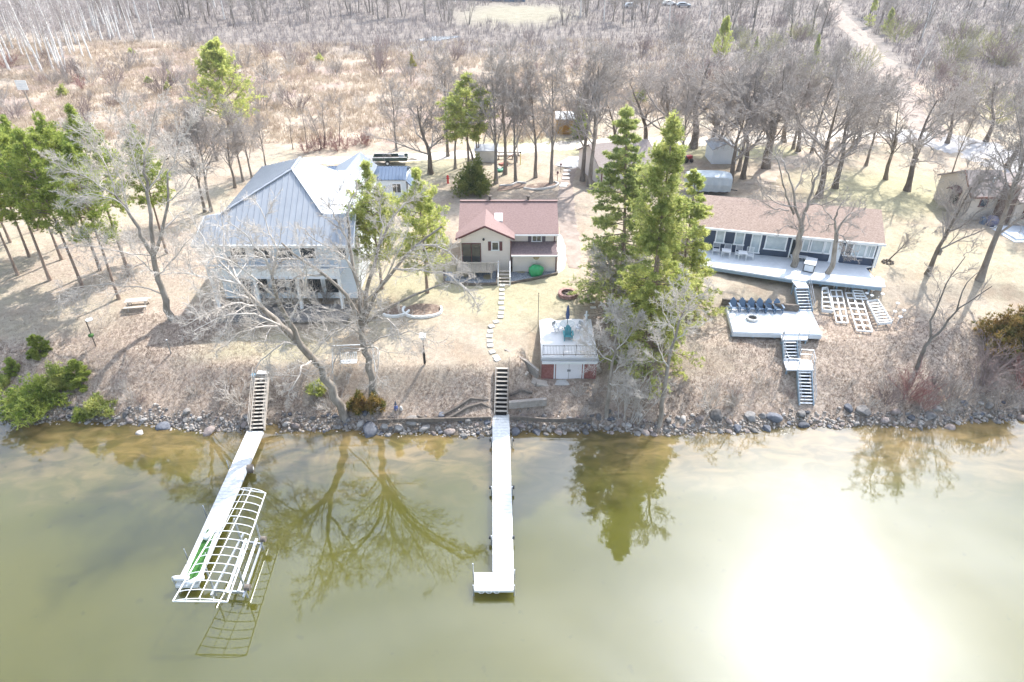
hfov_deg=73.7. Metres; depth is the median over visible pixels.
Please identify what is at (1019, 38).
bare shrub
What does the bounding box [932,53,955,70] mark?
willow bush
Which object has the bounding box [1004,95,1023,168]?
bare tree
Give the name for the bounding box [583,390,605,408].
bare shrub
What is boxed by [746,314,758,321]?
fire bowl
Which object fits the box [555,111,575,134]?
shed
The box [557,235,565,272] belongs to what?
concrete walk
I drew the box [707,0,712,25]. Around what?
bare tree
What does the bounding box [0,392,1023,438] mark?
cobbles
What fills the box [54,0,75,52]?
birch tree
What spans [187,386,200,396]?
bare shrub
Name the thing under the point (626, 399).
tall shrub
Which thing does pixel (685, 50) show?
bare shrub
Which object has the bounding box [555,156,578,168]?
concrete apron
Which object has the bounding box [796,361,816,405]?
stairs
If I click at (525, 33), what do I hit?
bare shrub
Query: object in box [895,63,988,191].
bare tree
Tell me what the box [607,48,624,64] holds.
bare shrub
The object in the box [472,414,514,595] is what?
dock
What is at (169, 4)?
bare tree
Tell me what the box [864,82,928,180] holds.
bare tree
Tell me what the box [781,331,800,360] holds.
stairs
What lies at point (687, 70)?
bare shrub
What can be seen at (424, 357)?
bird house
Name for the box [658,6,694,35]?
bare shrub
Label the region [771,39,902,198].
bare tree
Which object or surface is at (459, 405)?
log edging
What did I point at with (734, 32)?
bare shrub
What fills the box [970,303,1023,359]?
juniper
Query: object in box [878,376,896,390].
bare shrub
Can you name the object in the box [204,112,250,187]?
bare tree
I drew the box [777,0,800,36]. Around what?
bare tree
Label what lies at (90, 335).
bird feeder
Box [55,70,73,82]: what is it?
bare shrub
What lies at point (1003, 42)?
bare shrub
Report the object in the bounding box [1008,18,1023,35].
willow bush
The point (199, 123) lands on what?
bare tree
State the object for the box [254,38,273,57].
bare shrub
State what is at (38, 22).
birch tree
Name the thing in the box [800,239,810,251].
window
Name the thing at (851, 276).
house deck
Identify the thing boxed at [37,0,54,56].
birch tree
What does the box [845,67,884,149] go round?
bare tree
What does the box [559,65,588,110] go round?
bare tree
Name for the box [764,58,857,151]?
bare tree
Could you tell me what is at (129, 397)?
bare shrub
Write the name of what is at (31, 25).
birch tree
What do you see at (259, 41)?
bare shrub
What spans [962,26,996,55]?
bare shrub
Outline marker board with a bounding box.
[14,80,33,114]
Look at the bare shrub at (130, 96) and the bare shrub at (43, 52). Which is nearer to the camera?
the bare shrub at (130, 96)
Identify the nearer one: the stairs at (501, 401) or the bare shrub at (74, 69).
the stairs at (501, 401)
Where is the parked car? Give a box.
[676,2,690,7]
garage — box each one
[327,152,412,197]
[576,139,653,185]
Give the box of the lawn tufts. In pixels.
[3,159,1021,376]
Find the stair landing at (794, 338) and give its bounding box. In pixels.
[780,321,810,343]
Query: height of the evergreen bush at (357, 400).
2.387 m
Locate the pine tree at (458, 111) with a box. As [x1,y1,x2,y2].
[434,71,498,163]
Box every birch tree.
[0,0,22,54]
[0,0,41,70]
[0,1,13,37]
[0,1,27,47]
[0,7,12,61]
[0,15,13,47]
[0,25,10,69]
[3,4,33,71]
[7,0,31,51]
[15,1,40,43]
[20,0,42,52]
[21,0,38,58]
[23,0,50,51]
[24,1,41,42]
[26,0,54,70]
[29,0,55,61]
[34,0,65,72]
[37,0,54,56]
[39,0,58,60]
[39,0,59,66]
[41,0,64,58]
[42,0,61,49]
[48,0,70,52]
[49,0,71,49]
[49,30,65,68]
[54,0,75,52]
[59,0,83,55]
[60,0,75,43]
[63,0,91,59]
[66,0,86,44]
[71,0,84,34]
[73,0,87,30]
[74,0,92,41]
[84,0,102,38]
[87,0,96,30]
[91,0,110,38]
[91,0,114,37]
[100,0,111,33]
[100,0,120,38]
[105,2,115,31]
[119,0,129,32]
[119,0,135,38]
[141,0,154,37]
[915,29,938,73]
[921,0,940,36]
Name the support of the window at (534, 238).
in the split level house at (504, 235)
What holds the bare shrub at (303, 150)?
on the ground at (458, 322)
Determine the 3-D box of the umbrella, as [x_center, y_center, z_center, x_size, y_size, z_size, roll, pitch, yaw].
[4.550,-1.874,55.838,0.320,2.500,0.320,0,33,0]
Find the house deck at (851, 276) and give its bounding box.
[698,249,884,294]
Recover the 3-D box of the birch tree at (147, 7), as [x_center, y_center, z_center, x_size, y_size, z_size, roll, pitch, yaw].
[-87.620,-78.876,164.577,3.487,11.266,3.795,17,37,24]
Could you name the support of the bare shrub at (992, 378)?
on the ground at (458, 322)
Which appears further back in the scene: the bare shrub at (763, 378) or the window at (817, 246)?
the window at (817, 246)
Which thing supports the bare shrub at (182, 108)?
on the ground at (458, 322)
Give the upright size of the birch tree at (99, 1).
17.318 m
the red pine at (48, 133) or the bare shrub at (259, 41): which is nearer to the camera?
the red pine at (48, 133)
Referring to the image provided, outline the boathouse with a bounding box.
[539,319,598,384]
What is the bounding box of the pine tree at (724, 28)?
[710,15,734,57]
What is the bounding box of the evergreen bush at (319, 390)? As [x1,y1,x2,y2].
[305,378,325,397]
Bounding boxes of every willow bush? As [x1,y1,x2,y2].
[730,29,754,49]
[731,16,747,38]
[764,26,789,46]
[791,14,825,37]
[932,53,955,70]
[947,54,979,78]
[960,37,981,58]
[965,16,988,36]
[979,23,1008,40]
[985,44,1018,66]
[1000,37,1023,59]
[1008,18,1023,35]
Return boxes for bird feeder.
[85,318,96,346]
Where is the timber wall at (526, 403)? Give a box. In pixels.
[509,397,546,408]
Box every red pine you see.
[0,113,62,259]
[0,123,83,287]
[0,128,51,280]
[0,143,30,257]
[0,187,19,275]
[0,221,11,242]
[24,114,78,242]
[25,108,102,270]
[40,138,122,299]
[43,103,134,274]
[114,124,175,252]
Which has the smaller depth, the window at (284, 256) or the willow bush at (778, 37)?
the window at (284, 256)
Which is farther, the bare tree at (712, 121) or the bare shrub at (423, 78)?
the bare shrub at (423, 78)
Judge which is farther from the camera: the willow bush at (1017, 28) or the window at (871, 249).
the willow bush at (1017, 28)
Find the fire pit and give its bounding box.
[558,288,577,299]
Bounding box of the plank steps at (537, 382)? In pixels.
[531,378,547,386]
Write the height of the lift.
3.894 m
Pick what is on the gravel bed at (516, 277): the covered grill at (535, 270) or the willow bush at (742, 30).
the covered grill at (535, 270)
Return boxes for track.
[740,136,889,188]
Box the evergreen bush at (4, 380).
[0,373,11,388]
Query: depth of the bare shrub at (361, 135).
95.10 m
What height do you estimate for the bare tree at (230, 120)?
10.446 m
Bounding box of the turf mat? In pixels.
[187,529,213,578]
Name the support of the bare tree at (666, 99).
on the ground at (458, 322)
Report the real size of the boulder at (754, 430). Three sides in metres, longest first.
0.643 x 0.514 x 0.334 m
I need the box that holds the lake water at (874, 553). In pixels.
[0,419,1023,681]
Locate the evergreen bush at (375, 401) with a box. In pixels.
[363,389,385,414]
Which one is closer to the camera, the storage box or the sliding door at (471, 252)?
the storage box
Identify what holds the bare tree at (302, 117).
on the ground at (458, 322)
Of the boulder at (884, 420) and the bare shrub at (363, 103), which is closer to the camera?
the boulder at (884, 420)
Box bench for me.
[790,254,807,260]
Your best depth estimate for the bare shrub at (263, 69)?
127.31 m
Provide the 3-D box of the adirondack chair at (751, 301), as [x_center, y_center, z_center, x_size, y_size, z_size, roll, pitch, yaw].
[20.421,-3.028,58.074,0.860,1.033,1.006,0,33,1]
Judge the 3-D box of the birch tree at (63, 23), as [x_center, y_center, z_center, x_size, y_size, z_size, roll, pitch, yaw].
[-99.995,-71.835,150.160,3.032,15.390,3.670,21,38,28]
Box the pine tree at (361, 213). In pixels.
[339,159,404,289]
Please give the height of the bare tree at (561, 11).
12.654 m
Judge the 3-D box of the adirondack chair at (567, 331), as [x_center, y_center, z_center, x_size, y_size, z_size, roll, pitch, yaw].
[4.550,-0.650,55.349,0.860,1.033,1.007,0,33,0]
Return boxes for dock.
[172,431,263,589]
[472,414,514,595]
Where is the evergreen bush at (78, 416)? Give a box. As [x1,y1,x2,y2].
[69,405,86,423]
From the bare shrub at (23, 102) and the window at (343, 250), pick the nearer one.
the window at (343, 250)
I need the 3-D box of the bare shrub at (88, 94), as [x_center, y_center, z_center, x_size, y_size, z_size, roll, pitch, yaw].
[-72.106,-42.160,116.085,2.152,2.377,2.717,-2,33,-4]
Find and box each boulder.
[122,411,128,417]
[135,430,142,434]
[155,421,170,429]
[183,408,190,414]
[203,425,215,436]
[241,421,247,427]
[291,423,299,428]
[357,420,364,426]
[363,421,378,437]
[381,423,387,428]
[395,424,402,430]
[405,415,417,425]
[419,425,429,431]
[443,428,454,434]
[460,433,467,438]
[511,427,519,435]
[517,424,525,428]
[532,428,540,435]
[555,429,561,434]
[582,428,588,434]
[596,413,601,420]
[641,429,649,435]
[665,417,671,422]
[680,415,685,423]
[694,415,703,420]
[709,409,721,420]
[725,418,732,424]
[733,424,741,432]
[744,411,755,421]
[751,428,758,432]
[759,413,766,418]
[762,425,770,431]
[766,412,782,422]
[796,410,805,417]
[798,422,809,427]
[844,403,852,412]
[855,405,871,416]
[880,417,889,422]
[889,408,900,415]
[907,414,915,420]
[924,411,936,419]
[932,406,942,411]
[944,424,955,429]
[985,401,993,408]
[993,418,1000,423]
[1016,415,1023,420]
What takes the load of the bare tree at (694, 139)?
on the ground at (458, 322)
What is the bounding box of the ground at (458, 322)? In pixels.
[0,0,1023,435]
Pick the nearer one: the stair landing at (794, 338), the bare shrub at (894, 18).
the stair landing at (794, 338)
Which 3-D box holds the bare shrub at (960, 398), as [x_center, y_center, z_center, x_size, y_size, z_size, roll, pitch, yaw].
[34.315,3.910,52.346,3.986,3.486,3.157,20,38,28]
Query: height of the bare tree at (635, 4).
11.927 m
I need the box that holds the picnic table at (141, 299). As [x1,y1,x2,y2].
[123,297,150,311]
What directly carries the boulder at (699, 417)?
on the ground at (458, 322)
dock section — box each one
[821,286,833,312]
[829,289,848,323]
[845,292,872,332]
[852,290,866,299]
[865,297,892,327]
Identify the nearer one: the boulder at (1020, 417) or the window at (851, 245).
the boulder at (1020, 417)
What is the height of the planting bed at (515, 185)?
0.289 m
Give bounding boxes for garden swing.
[332,344,376,372]
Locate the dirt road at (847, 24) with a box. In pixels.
[823,0,947,141]
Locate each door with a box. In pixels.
[461,243,480,261]
[556,364,568,378]
[563,123,568,133]
[569,364,581,378]
[748,234,762,253]
[787,238,802,257]
[827,243,841,262]
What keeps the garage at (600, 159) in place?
on the ground at (458, 322)
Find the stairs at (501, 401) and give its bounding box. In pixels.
[494,367,508,414]
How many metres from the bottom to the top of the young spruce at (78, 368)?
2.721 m
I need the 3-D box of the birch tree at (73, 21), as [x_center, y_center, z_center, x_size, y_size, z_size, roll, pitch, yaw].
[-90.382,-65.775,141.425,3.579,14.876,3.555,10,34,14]
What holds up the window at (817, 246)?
in the ranch house at (734, 221)
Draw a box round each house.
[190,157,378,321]
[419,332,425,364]
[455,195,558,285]
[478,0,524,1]
[698,194,885,270]
[933,170,1023,241]
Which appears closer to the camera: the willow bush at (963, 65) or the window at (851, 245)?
the window at (851, 245)
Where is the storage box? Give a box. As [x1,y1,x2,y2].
[802,257,817,272]
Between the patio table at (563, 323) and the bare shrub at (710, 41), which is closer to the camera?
the patio table at (563, 323)
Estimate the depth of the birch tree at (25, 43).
153.29 m
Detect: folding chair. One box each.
[552,320,558,333]
[575,320,582,333]
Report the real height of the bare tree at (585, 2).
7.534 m
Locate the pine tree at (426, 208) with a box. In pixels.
[389,167,452,293]
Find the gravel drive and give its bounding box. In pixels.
[881,128,1023,172]
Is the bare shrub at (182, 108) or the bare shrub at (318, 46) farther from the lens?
the bare shrub at (318, 46)
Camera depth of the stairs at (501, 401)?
52.78 m
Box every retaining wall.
[504,349,538,378]
[721,298,799,311]
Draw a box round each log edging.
[417,397,492,417]
[420,402,493,423]
[509,388,532,395]
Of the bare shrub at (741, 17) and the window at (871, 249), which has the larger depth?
the bare shrub at (741, 17)
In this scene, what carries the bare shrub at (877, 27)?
on the ground at (458, 322)
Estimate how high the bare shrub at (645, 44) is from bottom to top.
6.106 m
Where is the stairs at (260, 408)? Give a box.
[247,367,269,430]
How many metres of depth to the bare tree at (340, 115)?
92.80 m
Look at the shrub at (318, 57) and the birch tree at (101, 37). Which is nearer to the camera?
the shrub at (318, 57)
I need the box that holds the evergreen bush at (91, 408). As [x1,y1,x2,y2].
[74,391,117,419]
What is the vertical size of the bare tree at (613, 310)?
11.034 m
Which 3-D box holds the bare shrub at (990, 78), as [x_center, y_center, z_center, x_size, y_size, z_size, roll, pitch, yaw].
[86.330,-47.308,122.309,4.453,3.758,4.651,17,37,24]
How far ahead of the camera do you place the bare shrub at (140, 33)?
164.19 m
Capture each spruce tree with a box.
[562,104,670,325]
[811,33,820,62]
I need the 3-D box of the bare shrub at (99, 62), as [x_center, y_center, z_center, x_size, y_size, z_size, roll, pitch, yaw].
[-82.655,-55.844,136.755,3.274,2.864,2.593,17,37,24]
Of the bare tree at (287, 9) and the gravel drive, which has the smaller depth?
the gravel drive
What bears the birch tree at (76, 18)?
on the ground at (458, 322)
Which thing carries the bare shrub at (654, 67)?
on the ground at (458, 322)
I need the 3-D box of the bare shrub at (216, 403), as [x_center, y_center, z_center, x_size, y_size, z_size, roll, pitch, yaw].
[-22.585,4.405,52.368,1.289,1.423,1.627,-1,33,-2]
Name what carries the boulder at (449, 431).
on the ground at (458, 322)
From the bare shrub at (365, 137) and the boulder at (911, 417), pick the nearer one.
the boulder at (911, 417)
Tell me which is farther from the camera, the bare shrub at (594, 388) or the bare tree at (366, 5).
the bare tree at (366, 5)
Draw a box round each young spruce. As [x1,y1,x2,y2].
[1,356,20,376]
[25,334,52,360]
[61,359,91,392]
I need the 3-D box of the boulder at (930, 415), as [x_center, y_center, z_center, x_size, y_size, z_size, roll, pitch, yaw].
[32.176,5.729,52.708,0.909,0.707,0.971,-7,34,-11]
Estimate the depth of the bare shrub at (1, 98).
112.86 m
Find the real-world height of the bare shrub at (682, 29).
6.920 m
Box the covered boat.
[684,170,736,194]
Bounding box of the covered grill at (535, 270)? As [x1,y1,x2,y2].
[529,264,543,276]
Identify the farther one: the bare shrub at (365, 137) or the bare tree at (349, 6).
the bare tree at (349, 6)
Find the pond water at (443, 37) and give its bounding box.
[419,36,456,40]
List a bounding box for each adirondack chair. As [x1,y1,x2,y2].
[563,324,573,340]
[729,297,739,312]
[737,297,748,312]
[748,297,758,312]
[756,298,766,312]
[764,298,775,313]
[772,298,784,313]
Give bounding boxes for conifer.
[591,109,703,368]
[596,194,705,399]
[647,167,728,329]
[864,0,878,25]
[881,7,894,34]
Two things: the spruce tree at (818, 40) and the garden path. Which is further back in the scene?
the spruce tree at (818, 40)
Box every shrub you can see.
[0,27,14,45]
[0,46,21,67]
[0,80,11,107]
[0,89,29,113]
[0,100,27,120]
[29,66,51,82]
[34,55,51,68]
[37,47,51,57]
[40,65,61,84]
[48,55,76,77]
[50,62,68,77]
[54,83,69,95]
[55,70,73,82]
[60,91,97,121]
[61,59,88,78]
[62,54,84,64]
[68,71,92,88]
[73,54,107,81]
[81,85,94,98]
[90,56,106,68]
[92,63,125,86]
[99,91,119,105]
[103,48,138,70]
[103,74,122,96]
[106,85,130,99]
[117,377,129,389]
[117,385,139,403]
[119,47,149,65]
[121,88,138,104]
[131,390,149,404]
[132,28,143,40]
[134,60,178,92]
[137,88,154,101]
[146,51,175,67]
[151,55,185,84]
[155,51,174,69]
[169,62,192,82]
[170,26,203,46]
[171,67,210,103]
[177,39,191,50]
[177,103,191,115]
[179,63,198,77]
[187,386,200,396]
[193,75,225,96]
[209,389,223,407]
[213,378,248,411]
[214,64,246,83]
[214,369,238,386]
[222,71,250,90]
[228,43,254,66]
[229,42,244,64]
[231,279,280,307]
[236,72,274,109]
[245,54,275,79]
[251,36,269,45]
[251,59,283,81]
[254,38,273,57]
[262,378,285,401]
[265,79,288,105]
[267,281,308,301]
[275,78,313,109]
[278,42,296,59]
[281,48,298,64]
[282,59,297,71]
[283,397,302,410]
[284,365,308,397]
[290,47,309,64]
[294,279,337,303]
[296,138,312,153]
[300,391,310,406]
[302,60,314,72]
[304,130,327,151]
[306,391,323,404]
[308,60,322,70]
[310,39,332,54]
[312,126,337,148]
[314,378,349,412]
[315,53,323,60]
[320,58,347,75]
[322,86,340,102]
[326,134,347,150]
[330,59,343,70]
[332,131,355,149]
[348,135,360,143]
[350,128,370,144]
[351,91,367,106]
[357,47,395,74]
[357,130,372,145]
[358,38,383,61]
[370,37,398,64]
[371,31,390,48]
[384,408,406,423]
[392,54,415,73]
[393,61,421,81]
[405,40,428,63]
[407,52,416,66]
[412,71,438,88]
[422,65,456,90]
[444,32,472,60]
[498,31,519,50]
[522,28,535,39]
[532,59,545,71]
[566,49,585,69]
[566,381,588,396]
[579,405,590,414]
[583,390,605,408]
[585,376,605,396]
[606,356,677,423]
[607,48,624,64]
[609,41,625,57]
[627,25,653,53]
[629,55,670,86]
[631,90,646,101]
[632,58,658,83]
[652,74,685,104]
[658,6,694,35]
[663,27,682,44]
[666,5,696,27]
[666,60,685,78]
[669,12,706,41]
[672,37,690,56]
[675,53,702,83]
[680,50,710,76]
[691,43,731,80]
[692,376,728,416]
[702,35,720,46]
[710,26,724,36]
[722,382,751,406]
[727,25,739,38]
[728,386,740,395]
[732,9,752,26]
[736,36,761,64]
[737,26,756,39]
[751,368,770,384]
[756,31,780,55]
[762,376,775,386]
[769,13,787,26]
[772,30,800,56]
[772,34,816,71]
[785,19,808,39]
[791,21,813,41]
[794,42,827,75]
[795,45,835,81]
[799,79,829,106]
[818,7,838,23]
[821,13,842,25]
[824,37,855,66]
[834,56,874,91]
[837,31,868,67]
[839,48,883,88]
[843,43,885,71]
[858,389,881,407]
[868,373,912,409]
[871,21,882,33]
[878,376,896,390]
[879,13,922,42]
[880,5,906,30]
[888,355,945,400]
[889,4,926,34]
[902,376,949,411]
[907,18,923,34]
[907,400,925,414]
[909,43,936,63]
[912,36,954,66]
[922,43,961,78]
[922,367,952,390]
[924,71,975,110]
[925,66,991,101]
[927,362,992,413]
[931,182,959,208]
[933,10,963,29]
[936,27,982,63]
[940,24,960,38]
[942,396,962,412]
[944,31,981,61]
[945,19,979,42]
[945,376,971,392]
[951,91,978,115]
[955,76,1005,115]
[957,20,972,33]
[961,24,990,43]
[961,69,1012,106]
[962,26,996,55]
[965,355,1017,395]
[969,29,1023,58]
[970,328,1023,377]
[973,28,1023,62]
[976,90,1023,123]
[976,371,1023,418]
[976,392,993,402]
[982,65,1006,87]
[984,10,1003,23]
[988,35,1023,66]
[989,26,1010,41]
[989,26,1017,46]
[990,69,1023,109]
[992,3,1023,27]
[999,343,1023,389]
[1001,74,1023,121]
[1007,30,1023,49]
[1008,54,1023,66]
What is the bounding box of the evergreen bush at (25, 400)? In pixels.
[0,372,74,429]
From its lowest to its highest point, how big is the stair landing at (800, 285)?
1.100 m
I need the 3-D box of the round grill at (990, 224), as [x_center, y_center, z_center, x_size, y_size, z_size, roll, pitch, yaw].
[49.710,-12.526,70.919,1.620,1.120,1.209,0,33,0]
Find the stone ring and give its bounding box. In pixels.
[881,259,893,264]
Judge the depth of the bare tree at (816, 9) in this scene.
175.12 m
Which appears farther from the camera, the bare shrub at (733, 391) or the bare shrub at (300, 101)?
the bare shrub at (300, 101)
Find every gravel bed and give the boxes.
[443,270,497,285]
[511,270,557,283]
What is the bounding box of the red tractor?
[683,155,693,163]
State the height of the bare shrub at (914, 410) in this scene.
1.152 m
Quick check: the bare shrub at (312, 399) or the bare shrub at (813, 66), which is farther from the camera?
the bare shrub at (813, 66)
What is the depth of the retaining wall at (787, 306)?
58.17 m
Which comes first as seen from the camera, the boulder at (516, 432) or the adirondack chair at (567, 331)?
the boulder at (516, 432)
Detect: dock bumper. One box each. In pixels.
[172,575,189,581]
[186,574,204,586]
[203,527,216,540]
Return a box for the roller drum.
[246,464,253,472]
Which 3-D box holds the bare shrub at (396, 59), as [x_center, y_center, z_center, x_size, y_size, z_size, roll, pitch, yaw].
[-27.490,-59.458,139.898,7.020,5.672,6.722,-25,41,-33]
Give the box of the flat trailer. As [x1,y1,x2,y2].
[372,153,416,165]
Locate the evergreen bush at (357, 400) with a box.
[345,388,366,415]
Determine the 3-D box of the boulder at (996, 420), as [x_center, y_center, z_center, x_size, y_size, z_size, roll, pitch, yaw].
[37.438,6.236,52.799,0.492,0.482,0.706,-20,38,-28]
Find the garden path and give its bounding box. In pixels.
[557,167,581,267]
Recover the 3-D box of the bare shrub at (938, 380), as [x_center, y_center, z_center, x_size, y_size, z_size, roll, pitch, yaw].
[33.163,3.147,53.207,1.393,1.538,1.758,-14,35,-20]
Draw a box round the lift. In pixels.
[172,488,266,602]
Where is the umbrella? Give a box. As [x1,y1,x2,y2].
[566,305,569,323]
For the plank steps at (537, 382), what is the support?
on the ground at (458, 322)
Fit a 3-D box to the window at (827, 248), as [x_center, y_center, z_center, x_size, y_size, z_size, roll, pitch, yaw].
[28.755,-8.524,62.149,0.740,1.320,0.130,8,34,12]
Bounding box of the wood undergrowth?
[0,0,1023,99]
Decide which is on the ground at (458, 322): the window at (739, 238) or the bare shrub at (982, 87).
the bare shrub at (982, 87)
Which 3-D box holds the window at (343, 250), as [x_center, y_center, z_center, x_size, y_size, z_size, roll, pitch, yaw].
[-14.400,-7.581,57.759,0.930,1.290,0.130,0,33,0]
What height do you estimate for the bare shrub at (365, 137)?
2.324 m
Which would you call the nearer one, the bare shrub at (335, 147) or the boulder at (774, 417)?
the boulder at (774, 417)
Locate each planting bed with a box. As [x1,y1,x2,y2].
[382,306,409,317]
[402,303,442,318]
[497,181,525,190]
[523,181,558,189]
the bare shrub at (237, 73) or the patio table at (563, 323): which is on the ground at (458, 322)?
the bare shrub at (237, 73)
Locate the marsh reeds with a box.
[0,36,772,152]
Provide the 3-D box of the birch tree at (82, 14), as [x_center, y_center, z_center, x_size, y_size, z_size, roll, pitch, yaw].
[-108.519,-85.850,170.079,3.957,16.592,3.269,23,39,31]
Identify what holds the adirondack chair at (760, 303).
on the patio deck at (768, 324)
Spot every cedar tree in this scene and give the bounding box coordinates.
[450,151,495,197]
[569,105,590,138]
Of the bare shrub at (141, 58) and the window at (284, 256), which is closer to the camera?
the window at (284, 256)
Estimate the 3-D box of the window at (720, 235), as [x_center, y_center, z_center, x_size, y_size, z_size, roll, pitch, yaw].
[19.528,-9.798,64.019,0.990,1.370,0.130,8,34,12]
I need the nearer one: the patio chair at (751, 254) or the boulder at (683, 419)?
the boulder at (683, 419)
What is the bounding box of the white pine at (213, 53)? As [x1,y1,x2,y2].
[178,36,267,127]
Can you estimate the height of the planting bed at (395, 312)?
0.348 m
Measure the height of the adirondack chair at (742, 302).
1.033 m
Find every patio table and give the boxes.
[560,320,574,332]
[721,248,730,257]
[738,250,747,260]
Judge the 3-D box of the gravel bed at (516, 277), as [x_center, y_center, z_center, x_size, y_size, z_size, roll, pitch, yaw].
[2.051,-5.936,63.291,4.457,0.373,2.181,0,33,0]
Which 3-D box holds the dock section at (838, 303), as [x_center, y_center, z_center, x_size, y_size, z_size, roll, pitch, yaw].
[28.096,-3.021,58.656,1.035,0.974,4.355,6,34,10]
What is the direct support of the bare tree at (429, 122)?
on the ground at (458, 322)
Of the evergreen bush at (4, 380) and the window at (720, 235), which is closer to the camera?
the evergreen bush at (4, 380)
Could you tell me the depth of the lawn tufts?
61.01 m
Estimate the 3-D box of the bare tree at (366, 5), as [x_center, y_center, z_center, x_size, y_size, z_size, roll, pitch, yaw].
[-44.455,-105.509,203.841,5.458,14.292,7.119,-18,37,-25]
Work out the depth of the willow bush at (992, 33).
160.44 m
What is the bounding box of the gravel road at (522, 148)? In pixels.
[304,128,915,164]
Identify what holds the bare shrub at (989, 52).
on the ground at (458, 322)
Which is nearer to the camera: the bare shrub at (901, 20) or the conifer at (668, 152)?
the conifer at (668, 152)
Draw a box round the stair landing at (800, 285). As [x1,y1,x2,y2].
[790,280,808,293]
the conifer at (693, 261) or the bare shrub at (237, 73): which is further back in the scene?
the bare shrub at (237, 73)
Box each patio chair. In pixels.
[712,242,720,253]
[734,245,742,258]
[745,247,754,260]
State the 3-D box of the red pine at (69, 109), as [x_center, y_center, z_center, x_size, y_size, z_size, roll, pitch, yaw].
[-35.998,-12.506,59.324,6.368,16.118,6.201,-16,36,-23]
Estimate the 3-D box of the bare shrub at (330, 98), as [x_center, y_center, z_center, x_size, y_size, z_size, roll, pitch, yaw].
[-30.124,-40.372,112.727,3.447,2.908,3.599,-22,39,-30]
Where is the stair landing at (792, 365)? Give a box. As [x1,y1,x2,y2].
[783,349,815,373]
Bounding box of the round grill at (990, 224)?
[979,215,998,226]
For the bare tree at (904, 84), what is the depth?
92.45 m
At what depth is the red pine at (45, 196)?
56.02 m
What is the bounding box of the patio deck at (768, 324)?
[725,306,821,339]
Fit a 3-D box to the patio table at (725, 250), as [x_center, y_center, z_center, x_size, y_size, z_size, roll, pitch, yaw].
[19.880,-8.144,63.492,0.800,0.700,0.700,8,34,12]
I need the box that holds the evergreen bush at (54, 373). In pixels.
[40,359,73,396]
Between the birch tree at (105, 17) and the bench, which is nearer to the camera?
the bench
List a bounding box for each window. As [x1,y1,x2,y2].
[228,248,247,258]
[237,279,253,293]
[252,279,270,293]
[253,248,269,258]
[270,279,287,293]
[275,248,293,258]
[288,279,303,293]
[299,248,317,258]
[307,279,322,293]
[324,279,338,293]
[337,248,346,258]
[355,232,360,251]
[391,183,401,192]
[491,241,499,250]
[531,236,541,241]
[714,231,725,243]
[733,233,745,245]
[763,235,787,251]
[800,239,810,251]
[808,240,825,253]
[822,241,832,254]
[842,243,854,256]
[849,244,867,257]
[863,245,876,258]
[949,194,960,203]
[978,199,988,206]
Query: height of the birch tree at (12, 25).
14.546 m
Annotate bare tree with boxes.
[32,87,214,326]
[107,0,125,19]
[138,108,174,159]
[139,188,348,423]
[142,97,215,212]
[156,106,215,167]
[163,0,180,24]
[172,0,185,18]
[176,91,231,211]
[178,92,226,160]
[184,0,195,18]
[188,0,206,23]
[203,0,210,14]
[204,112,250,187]
[209,0,218,26]
[216,94,263,181]
[222,105,262,178]
[224,0,234,26]
[225,0,235,15]
[228,166,486,398]
[241,0,253,19]
[242,103,273,165]
[245,0,258,22]
[259,0,272,20]
[281,0,290,26]
[283,108,297,148]
[295,98,307,145]
[302,94,330,148]
[303,0,312,22]
[333,94,345,145]
[344,0,350,14]
[361,83,458,174]
[364,0,370,12]
[372,0,378,19]
[374,72,409,150]
[383,0,394,17]
[398,0,409,15]
[430,45,491,156]
[432,0,445,20]
[434,43,511,183]
[435,66,508,159]
[442,69,478,168]
[444,0,456,25]
[460,0,476,24]
[469,46,537,174]
[496,51,547,181]
[498,45,557,177]
[502,36,571,183]
[538,41,650,181]
[552,34,635,186]
[553,0,575,24]
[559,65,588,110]
[572,293,650,417]
[580,0,589,14]
[581,237,651,303]
[582,0,590,15]
[588,88,642,135]
[597,53,703,138]
[602,37,720,135]
[607,0,626,20]
[622,0,627,23]
[627,0,643,18]
[628,0,639,26]
[636,0,656,16]
[637,30,785,148]
[642,263,717,427]
[651,0,665,22]
[660,68,711,166]
[664,0,671,27]
[678,49,798,137]
[681,66,799,179]
[697,70,796,182]
[698,38,778,171]
[700,73,763,138]
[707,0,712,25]
[711,0,717,32]
[717,0,736,20]
[721,66,817,168]
[728,0,749,29]
[742,0,774,34]
[747,137,852,267]
[748,42,823,168]
[752,59,828,142]
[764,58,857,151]
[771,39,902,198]
[775,62,910,188]
[776,42,852,148]
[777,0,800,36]
[802,0,831,32]
[806,40,860,152]
[813,193,867,274]
[817,0,845,34]
[835,63,921,140]
[838,65,904,165]
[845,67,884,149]
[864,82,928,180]
[879,0,893,22]
[881,0,904,19]
[886,220,928,262]
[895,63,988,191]
[915,238,991,369]
[916,0,927,28]
[916,62,988,143]
[916,150,1023,275]
[917,2,941,41]
[937,0,953,32]
[952,97,981,171]
[953,62,1023,141]
[960,0,982,29]
[962,75,1023,282]
[996,135,1023,167]
[998,0,1016,21]
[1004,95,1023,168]
[1010,0,1021,14]
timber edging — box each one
[378,416,491,422]
[510,415,591,422]
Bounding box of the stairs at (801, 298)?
[793,277,814,311]
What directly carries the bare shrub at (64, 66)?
on the ground at (458, 322)
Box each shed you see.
[474,144,497,162]
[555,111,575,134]
[705,134,739,163]
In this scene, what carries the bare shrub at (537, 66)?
on the ground at (458, 322)
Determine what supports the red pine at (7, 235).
on the ground at (458, 322)

